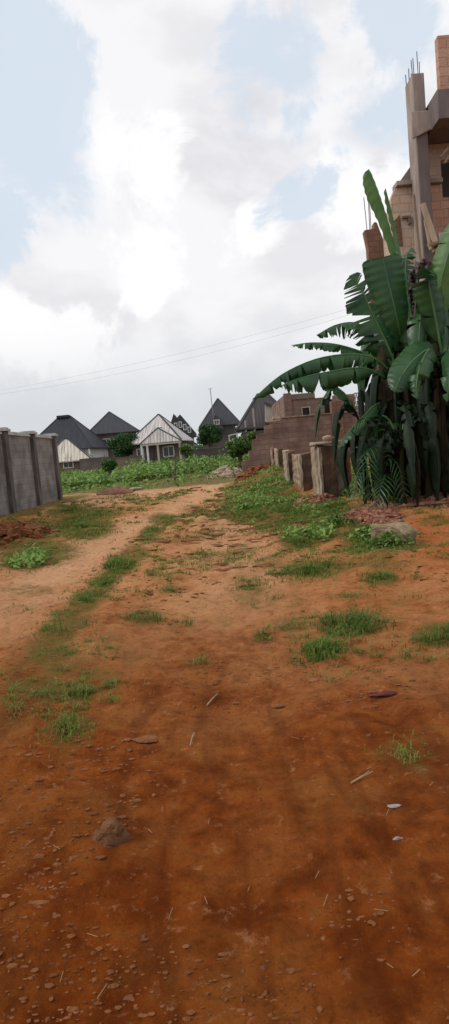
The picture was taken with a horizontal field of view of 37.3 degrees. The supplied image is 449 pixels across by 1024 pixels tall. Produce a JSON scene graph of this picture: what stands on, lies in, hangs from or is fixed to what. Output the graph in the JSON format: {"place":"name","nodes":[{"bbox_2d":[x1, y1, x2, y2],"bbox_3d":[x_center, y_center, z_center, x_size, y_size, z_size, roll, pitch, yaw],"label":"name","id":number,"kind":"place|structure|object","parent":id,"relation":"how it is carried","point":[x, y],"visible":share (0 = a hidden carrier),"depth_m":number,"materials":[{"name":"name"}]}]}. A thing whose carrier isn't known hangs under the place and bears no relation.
{"place":"outdoors","nodes":[
{"label":"outdoors","id":0,"kind":"place"},
{"bbox_2d":[0,457,448,1023],"bbox_3d":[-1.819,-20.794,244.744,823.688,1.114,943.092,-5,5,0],"label":"ground","id":1,"kind":"structure","parent":0,"point":[270,799],"depth_m":2.81,"materials":[{"name":"soil"}]},
{"bbox_2d":[0,520,60,545],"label":"dry soil heap","id":2,"kind":"object","parent":1,"relation":"on","point":[11,530],"visible":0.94,"depth_m":13.11,"materials":[{"name":"brown soil"}]},
{"bbox_2d":[0,427,62,515],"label":"boundary wall","id":3,"kind":"structure","parent":1,"relation":"on","point":[30,476],"depth_m":24.17,"materials":[{"name":"paint"}]},
{"bbox_2d":[28,616,105,640],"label":"grass tuft","id":4,"kind":"object","parent":1,"relation":"on","point":[54,627],"visible":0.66,"depth_m":5.62,"materials":[{"name":"green plant"}]},
{"bbox_2d":[40,415,109,457],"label":"roof","id":5,"kind":"structure","parent":1,"relation":"on","point":[84,438],"depth_m":93.29,"materials":[{"name":"grey metal"}]},
{"bbox_2d":[57,438,92,473],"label":"house","id":6,"kind":"structure","parent":1,"relation":"on","point":[70,453],"depth_m":71.49,"materials":[{"name":"white paint"}]},
{"bbox_2d":[63,457,73,468],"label":"window","id":7,"kind":"structure","parent":6,"relation":"in","point":[65,464],"depth_m":71.21,"materials":[{"name":"white paint"}]},
{"bbox_2d":[79,456,109,470],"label":"yard wall","id":8,"kind":"structure","parent":1,"relation":"on","point":[86,464],"depth_m":69.72,"materials":[{"name":"grey concrete"}]},
{"bbox_2d":[101,459,117,475],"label":"shrub","id":9,"kind":"object","parent":1,"relation":"on","point":[109,465],"visible":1,"depth_m":45.61,"materials":[{"name":"green plant"}]},
{"bbox_2d":[93,817,131,846],"bbox_3d":[-0.412,1.181,2.442,0.138,0.118,0.131,-9,7,-41],"label":"stone","id":10,"kind":"object","parent":1,"relation":"on","point":[111,832],"visible":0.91,"depth_m":2.41,"materials":[{"name":"brown stone"}]},
{"bbox_2d":[90,411,139,459],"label":"house","id":11,"kind":"structure","parent":1,"relation":"on","point":[107,425],"depth_m":100.16,"materials":[{"name":"white paint"}]},
{"bbox_2d":[96,485,133,495],"bbox_3d":[-4.715,-0.830,28.597,1.602,0.595,0.953,-5,5,0],"label":"earth mound","id":12,"kind":"object","parent":1,"relation":"on","point":[118,490],"visible":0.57,"depth_m":28.36,"materials":[{"name":"brown soil"}]},
{"bbox_2d":[106,432,137,456],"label":"leafy tree","id":13,"kind":"object","parent":1,"relation":"on","point":[121,446],"visible":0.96,"depth_m":68.94,"materials":[{"name":"green plant"}]},
{"bbox_2d":[96,560,152,570],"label":"grass tuft","id":14,"kind":"object","parent":1,"relation":"on","point":[121,568],"visible":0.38,"depth_m":8.52,"materials":[{"name":"green plant"}]},
{"bbox_2d":[115,455,141,468],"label":"yard wall","id":15,"kind":"structure","parent":1,"relation":"on","point":[121,461],"depth_m":65.73,"materials":[{"name":"grey concrete"}]},
{"bbox_2d":[129,487,142,490],"bbox_3d":[-4.269,-1.045,31.434,0.910,0.276,0.505,-5,5,0],"label":"stone","id":16,"kind":"object","parent":1,"relation":"on","point":[135,489],"visible":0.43,"depth_m":31.25,"materials":[{"name":"beige stone"}]},
{"bbox_2d":[107,607,171,625],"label":"grass tuft","id":17,"kind":"object","parent":1,"relation":"on","point":[135,617],"visible":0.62,"depth_m":5.95,"materials":[{"name":"green plant"}]},
{"bbox_2d":[131,734,157,742],"bbox_3d":[-0.389,1.136,3.330,0.163,0.018,0.088,-5,5,0],"label":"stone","id":18,"kind":"object","parent":1,"relation":"on","point":[145,738],"visible":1,"depth_m":3.32,"materials":[{"name":"brown stone"}]},
{"bbox_2d":[60,450,248,494],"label":"crop plants","id":19,"kind":"object","parent":1,"relation":"on","point":[71,480],"visible":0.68,"depth_m":42.04,"materials":[{"name":"green plant"}]},
{"bbox_2d":[131,414,193,464],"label":"house","id":20,"kind":"structure","parent":1,"relation":"on","point":[159,437],"depth_m":68.82,"materials":[{"name":"white paint"}]},
{"bbox_2d":[136,448,144,458],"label":"window","id":21,"kind":"structure","parent":20,"relation":"in","point":[138,450],"depth_m":69.10,"materials":[{"name":"white paint"}]},
{"bbox_2d":[152,448,157,464],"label":"door","id":22,"kind":"structure","parent":20,"relation":"in","point":[154,450],"depth_m":68.88,"materials":[{"name":"wood"}]},
{"bbox_2d":[162,446,174,456],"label":"window","id":23,"kind":"structure","parent":20,"relation":"in","point":[168,451],"depth_m":68.65,"materials":[{"name":"grey glass"}]},
{"bbox_2d":[174,455,178,480],"bbox_3d":[-2.750,-2.482,37.909,0.425,1.592,0.087,-5,5,0],"label":"stake","id":24,"kind":"object","parent":1,"relation":"on","point":[175,468],"visible":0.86,"depth_m":37.88,"materials":[{"name":"brown wood"}]},
{"bbox_2d":[171,414,196,458],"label":"house","id":25,"kind":"structure","parent":1,"relation":"on","point":[180,422],"depth_m":108.42,"materials":[{"name":"white paint"}]},
{"bbox_2d":[178,444,193,459],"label":"shrub","id":26,"kind":"object","parent":1,"relation":"on","point":[185,450],"visible":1,"depth_m":59.44,"materials":[{"name":"green plant"}]},
{"bbox_2d":[185,654,206,666],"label":"grass tuft","id":27,"kind":"object","parent":1,"relation":"on","point":[199,660],"visible":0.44,"depth_m":4.70,"materials":[{"name":"green plant"}]},
{"bbox_2d":[194,442,203,448],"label":"shrubs","id":28,"kind":"object","parent":1,"relation":"on","point":[198,446],"visible":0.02,"depth_m":121.27,"materials":[{"name":"green plant"}]},
{"bbox_2d":[196,422,222,447],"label":"leafy tree","id":29,"kind":"object","parent":1,"relation":"on","point":[209,434],"visible":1,"depth_m":67.03,"materials":[{"name":"green plant"}]},
{"bbox_2d":[191,447,229,458],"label":"yard wall","id":30,"kind":"structure","parent":1,"relation":"on","point":[208,452],"depth_m":65.72,"materials":[{"name":"grey concrete"}]},
{"bbox_2d":[199,388,239,447],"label":"house","id":31,"kind":"structure","parent":1,"relation":"on","point":[222,416],"depth_m":94.73,"materials":[{"name":"white paint"}]},
{"bbox_2d":[8,585,432,998],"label":"straw litter","id":32,"kind":"object","parent":1,"relation":"on","point":[204,896],"visible":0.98,"depth_m":2.07,"materials":[{"name":"plant"}]},
{"bbox_2d":[204,465,241,479],"bbox_3d":[0.068,-2.094,37.329,2.371,1.080,2.310,-7,5,-22],"label":"rubble heap","id":33,"kind":"object","parent":1,"relation":"on","point":[224,470],"visible":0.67,"depth_m":36.75,"materials":[{"name":"beige stone"}]},
{"bbox_2d":[0,462,448,763],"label":"grass","id":34,"kind":"structure","parent":1,"relation":"on","point":[314,531],"depth_m":9.19,"materials":[{"name":"green plant"}]},
{"bbox_2d":[0,471,448,1023],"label":"earth clods","id":35,"kind":"object","parent":1,"relation":"on","point":[115,985],"visible":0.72,"depth_m":2.43,"materials":[{"name":"brown soil"}]},
{"bbox_2d":[228,431,244,459],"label":"white rail frame","id":36,"kind":"object","parent":1,"relation":"on","point":[234,434],"visible":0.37,"depth_m":49.65,"materials":[{"name":"paint"}]},
{"bbox_2d":[224,436,251,468],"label":"shrub","id":37,"kind":"object","parent":1,"relation":"on","point":[239,447],"visible":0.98,"depth_m":39.51,"materials":[{"name":"green plant"}]},
{"bbox_2d":[246,431,256,449],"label":"shrub","id":38,"kind":"object","parent":1,"relation":"on","point":[251,435],"visible":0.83,"depth_m":37.58,"materials":[{"name":"green plant"}]},
{"bbox_2d":[234,463,270,483],"bbox_3d":[1.228,-1.661,28.945,1.766,0.864,1.570,-5,5,0],"label":"rubble heap","id":39,"kind":"object","parent":1,"relation":"on","point":[250,471],"visible":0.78,"depth_m":28.58,"materials":[{"name":"brown soil"}]},
{"bbox_2d":[234,393,276,454],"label":"house","id":40,"kind":"structure","parent":1,"relation":"on","point":[257,415],"depth_m":49.40,"materials":[{"name":"grey metal"}]},
{"bbox_2d":[250,626,291,641],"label":"grass tuft","id":41,"kind":"object","parent":1,"relation":"on","point":[262,632],"visible":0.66,"depth_m":5.23,"materials":[{"name":"green plant"}]},
{"bbox_2d":[270,447,274,465],"bbox_3d":[2.160,-2.338,29.420,0.244,1.075,1.044,-5,5,0],"label":"concrete post","id":42,"kind":"object","parent":1,"relation":"on","point":[272,455],"visible":0.52,"depth_m":28.93,"materials":[{"name":"beige concrete"}]},
{"bbox_2d":[274,448,283,468],"bbox_3d":[2.237,-2.122,27.334,0.331,1.045,1.842,-5,5,0],"label":"concrete post","id":43,"kind":"object","parent":1,"relation":"on","point":[278,457],"visible":0.63,"depth_m":26.45,"materials":[{"name":"beige concrete"}]},
{"bbox_2d":[271,704,287,708],"bbox_3d":[0.323,1.124,3.845,0.117,0.030,0.055,-5,5,0],"label":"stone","id":44,"kind":"object","parent":1,"relation":"on","point":[277,706],"visible":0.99,"depth_m":3.83,"materials":[{"name":"orange stone"}]},
{"bbox_2d":[282,450,294,483],"bbox_3d":[2.163,-1.447,22.324,0.329,1.280,1.539,-5,5,0],"label":"concrete post","id":45,"kind":"object","parent":1,"relation":"on","point":[287,464],"visible":0.59,"depth_m":21.59,"materials":[{"name":"beige concrete"}]},
{"bbox_2d":[268,616,310,630],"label":"grass tuft","id":46,"kind":"object","parent":1,"relation":"on","point":[293,624],"visible":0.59,"depth_m":5.32,"materials":[{"name":"green plant"}]},
{"bbox_2d":[291,452,312,491],"bbox_3d":[2.349,-1.228,20.436,0.376,1.221,2.541,-5,5,0],"label":"concrete post","id":47,"kind":"object","parent":1,"relation":"on","point":[302,471],"visible":0.79,"depth_m":19.21,"materials":[{"name":"beige concrete"}]},
{"bbox_2d":[242,400,367,472],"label":"stepped block wall","id":48,"kind":"structure","parent":1,"relation":"on","point":[296,434],"depth_m":30.33,"materials":[{"name":"concrete"}]},
{"bbox_2d":[264,552,363,577],"bbox_3d":[0.935,0.654,7.543,2.520,0.199,2.100,-5,5,0],"label":"grass tuft","id":49,"kind":"object","parent":1,"relation":"on","point":[324,564],"visible":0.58,"depth_m":7.64,"materials":[{"name":"green plant"}]},
{"bbox_2d":[292,493,338,505],"bbox_3d":[2.127,-0.268,15.709,1.153,0.353,1.307,-5,5,0],"label":"brick rubble","id":50,"kind":"object","parent":1,"relation":"on","point":[319,497],"visible":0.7,"depth_m":15.37,"materials":[{"name":"brown brick"}]},
{"bbox_2d":[272,392,365,420],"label":"roofless block house","id":51,"kind":"structure","parent":1,"relation":"on","point":[287,404],"depth_m":35.66,"materials":[{"name":"concrete"}]},
{"bbox_2d":[301,406,310,414],"bbox_3d":[4.378,-5.385,35.734,0.501,0.563,0.130,-5,5,0],"label":"window frame","id":52,"kind":"structure","parent":51,"relation":"in","point":[306,410],"depth_m":35.74,"materials":[{"name":"concrete"}]},
{"bbox_2d":[309,440,341,496],"bbox_3d":[2.677,-0.975,17.293,0.829,1.726,1.852,-5,5,0],"label":"concrete post","id":53,"kind":"object","parent":1,"relation":"on","point":[324,477],"visible":0.65,"depth_m":16.42,"materials":[{"name":"beige concrete"}]},
{"bbox_2d":[322,435,331,441],"bbox_3d":[2.551,-1.819,16.524,0.253,0.178,0.178,-5,5,0],"label":"stone","id":54,"kind":"object","parent":53,"relation":"on","point":[326,438],"visible":0.94,"depth_m":16.46,"materials":[{"name":"beige stone"}]},
{"bbox_2d":[282,636,371,665],"bbox_3d":[0.681,0.964,4.598,1.260,0.203,1.050,-5,5,0],"label":"grass tuft","id":55,"kind":"object","parent":1,"relation":"on","point":[320,653],"visible":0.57,"depth_m":4.53,"materials":[{"name":"green plant"}]},
{"bbox_2d":[253,272,415,500],"bbox_3d":[2.144,-2.198,12.512,3.364,4.493,1.150,-6,5,-9],"label":"banana plant","id":56,"kind":"object","parent":1,"relation":"on","point":[307,376],"visible":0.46,"depth_m":12.38,"materials":[{"name":"green plant"}]},
{"bbox_2d":[313,512,365,528],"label":"weed clump","id":57,"kind":"object","parent":1,"relation":"on","point":[336,515],"visible":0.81,"depth_m":10.62,"materials":[{"name":"green plant"}]},
{"bbox_2d":[335,447,343,496],"bbox_3d":[2.897,-0.943,17.203,0.248,1.518,0.638,-5,5,0],"label":"concrete post","id":58,"kind":"object","parent":1,"relation":"on","point":[339,482],"visible":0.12,"depth_m":16.91,"materials":[{"name":"concrete"}]},
{"bbox_2d":[343,450,352,495],"bbox_3d":[3.152,-0.890,17.459,0.331,1.496,0.546,-5,5,0],"label":"concrete post","id":59,"kind":"object","parent":1,"relation":"on","point":[348,463],"visible":0.09,"depth_m":17.21,"materials":[{"name":"concrete"}]},
{"bbox_2d":[330,525,370,541],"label":"weed clump","id":60,"kind":"object","parent":1,"relation":"on","point":[367,528],"visible":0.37,"depth_m":9.38,"materials":[{"name":"green plant"}]},
{"bbox_2d":[314,388,387,504],"bbox_3d":[2.719,-1.272,13.118,1.394,2.487,1.393,-8,6,-26],"label":"banana plant","id":61,"kind":"object","parent":1,"relation":"on","point":[348,407],"visible":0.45,"depth_m":12.87,"materials":[{"name":"green plant"}]},
{"bbox_2d":[293,602,415,639],"bbox_3d":[0.898,0.860,5.178,2.419,0.295,2.016,-5,5,0],"label":"grass tuft","id":62,"kind":"object","parent":1,"relation":"on","point":[339,618],"visible":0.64,"depth_m":5.16,"materials":[{"name":"green plant"}]},
{"bbox_2d":[351,771,372,783],"bbox_3d":[0.569,1.093,2.750,0.130,0.015,0.008,-9,6,-35],"label":"stick","id":63,"kind":"object","parent":1,"relation":"on","point":[361,776],"visible":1,"depth_m":2.74,"materials":[{"name":"wood"}]},
{"bbox_2d":[339,463,387,497],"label":"undergrowth","id":64,"kind":"object","parent":1,"relation":"on","point":[354,478],"visible":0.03,"depth_m":16.32,"materials":[{"name":"green plant"}]},
{"bbox_2d":[334,505,405,525],"bbox_3d":[2.437,0.067,11.413,1.322,0.276,2.058,-5,5,0],"label":"brick rubble","id":65,"kind":"object","parent":1,"relation":"on","point":[368,515],"visible":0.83,"depth_m":10.90,"materials":[{"name":"brown brick"}]},
{"bbox_2d":[346,416,410,507],"bbox_3d":[2.700,-0.878,11.887,1.037,1.674,1.094,-1,7,41],"label":"young palm","id":66,"kind":"object","parent":65,"relation":"on","point":[373,450],"visible":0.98,"depth_m":11.83,"materials":[{"name":"green plant"}]},
{"bbox_2d":[335,612,413,636],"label":"grass tuft","id":67,"kind":"object","parent":1,"relation":"on","point":[361,625],"visible":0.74,"depth_m":5.00,"materials":[{"name":"green plant"}]},
{"bbox_2d":[334,530,429,550],"bbox_3d":[2.060,0.359,8.403,1.410,0.258,0.834,-3,6,25],"label":"weed clump","id":68,"kind":"object","parent":1,"relation":"on","point":[386,538],"visible":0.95,"depth_m":8.35,"materials":[{"name":"green plant"}]},
{"bbox_2d":[368,691,396,696],"bbox_3d":[0.889,1.025,3.739,0.169,0.029,0.072,-5,5,0],"label":"litter scrap","id":69,"kind":"object","parent":1,"relation":"on","point":[385,693],"visible":1,"depth_m":3.72,"materials":[{"name":"pink plastic"}]},
{"bbox_2d":[369,496,399,506],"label":"weed clump","id":70,"kind":"object","parent":1,"relation":"on","point":[393,499],"visible":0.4,"depth_m":12.41,"materials":[{"name":"green plant"}]},
{"bbox_2d":[351,567,427,583],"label":"grass tuft","id":71,"kind":"object","parent":1,"relation":"on","point":[371,581],"visible":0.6,"depth_m":6.71,"materials":[{"name":"green plant"}]},
{"bbox_2d":[356,405,426,507],"bbox_3d":[3.233,-0.902,11.989,1.282,1.981,1.383,-9,6,-37],"label":"banana plant","id":72,"kind":"object","parent":1,"relation":"on","point":[403,436],"visible":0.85,"depth_m":11.97,"materials":[{"name":"green plant"}]},
{"bbox_2d":[371,522,416,544],"bbox_3d":[2.243,0.303,8.700,0.600,0.348,0.284,-1,6,37],"label":"concrete lump","id":73,"kind":"object","parent":1,"relation":"on","point":[404,529],"visible":0.56,"depth_m":8.60,"materials":[{"name":"grey concrete"}]},
{"bbox_2d":[387,804,400,807],"bbox_3d":[0.641,1.110,2.509,0.058,0.006,0.026,-5,5,0],"label":"plastic scrap","id":74,"kind":"object","parent":1,"relation":"on","point":[394,805],"visible":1,"depth_m":2.51,"materials":[{"name":"white plastic"}]},
{"bbox_2d":[365,314,439,497],"bbox_3d":[3.705,-1.920,13.635,1.606,4.231,2.594,-5,5,0],"label":"banana plant","id":75,"kind":"object","parent":1,"relation":"on","point":[403,338],"visible":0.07,"depth_m":13.40,"materials":[{"name":"green plant"}]},
{"bbox_2d":[357,306,448,391],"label":"banana plant","id":76,"kind":"object","parent":1,"relation":"on","point":[417,332],"visible":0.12,"depth_m":12.19,"materials":[{"name":"green plant"}]},
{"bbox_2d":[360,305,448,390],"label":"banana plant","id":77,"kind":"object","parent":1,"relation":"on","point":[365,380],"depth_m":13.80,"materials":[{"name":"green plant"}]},
{"bbox_2d":[362,35,448,370],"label":"unfinished building","id":78,"kind":"structure","parent":1,"relation":"on","point":[419,201],"depth_m":17.39,"materials":[{"name":"concrete"}]},
{"bbox_2d":[362,169,448,367],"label":"banana leaf","id":79,"kind":"object","parent":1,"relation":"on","point":[390,279],"visible":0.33,"depth_m":12.58,"materials":[{"name":"green plant"}]},
{"bbox_2d":[363,492,448,509],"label":"brick rubble","id":80,"kind":"object","parent":1,"relation":"on","point":[432,502],"visible":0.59,"depth_m":12.09,"materials":[{"name":"brown brick"}]},
{"bbox_2d":[368,399,448,500],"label":"banana plant","id":81,"kind":"object","parent":1,"relation":"on","point":[432,475],"visible":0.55,"depth_m":11.98,"materials":[{"name":"green plant"}]},
{"bbox_2d":[387,224,448,498],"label":"banana plant","id":82,"kind":"object","parent":1,"relation":"on","point":[422,373],"visible":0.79,"depth_m":11.99,"materials":[{"name":"green plant"}]},
{"bbox_2d":[402,619,448,649],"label":"grass tuft","id":83,"kind":"object","parent":1,"relation":"on","point":[437,634],"visible":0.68,"depth_m":4.58,"materials":[{"name":"green plant"}]},
{"bbox_2d":[423,409,448,491],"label":"banana plant","id":84,"kind":"object","parent":1,"relation":"on","point":[426,456],"visible":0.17,"depth_m":12.06,"materials":[{"name":"green plant"}]},
{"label":"utility pole","id":85,"kind":"object","parent":1,"relation":"on","visible":0},
{"bbox_2d":[4,310,342,389],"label":"overhead wire","id":86,"kind":"object","parent":85,"relation":"attached to","point":[174,354],"visible":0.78,"depth_m":50.30,"materials":[{"name":"black metal"}]},
{"bbox_2d":[5,315,346,393],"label":"overhead wire","id":87,"kind":"object","parent":85,"relation":"attached to","point":[187,358],"visible":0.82,"depth_m":51.95,"materials":[{"name":"black metal"}]},
{"bbox_2d":[0,0,448,445],"label":"sky","id":88,"kind":"structure","parent":0,"point":[177,177],"materials":[{"name":"white"}]}
]}

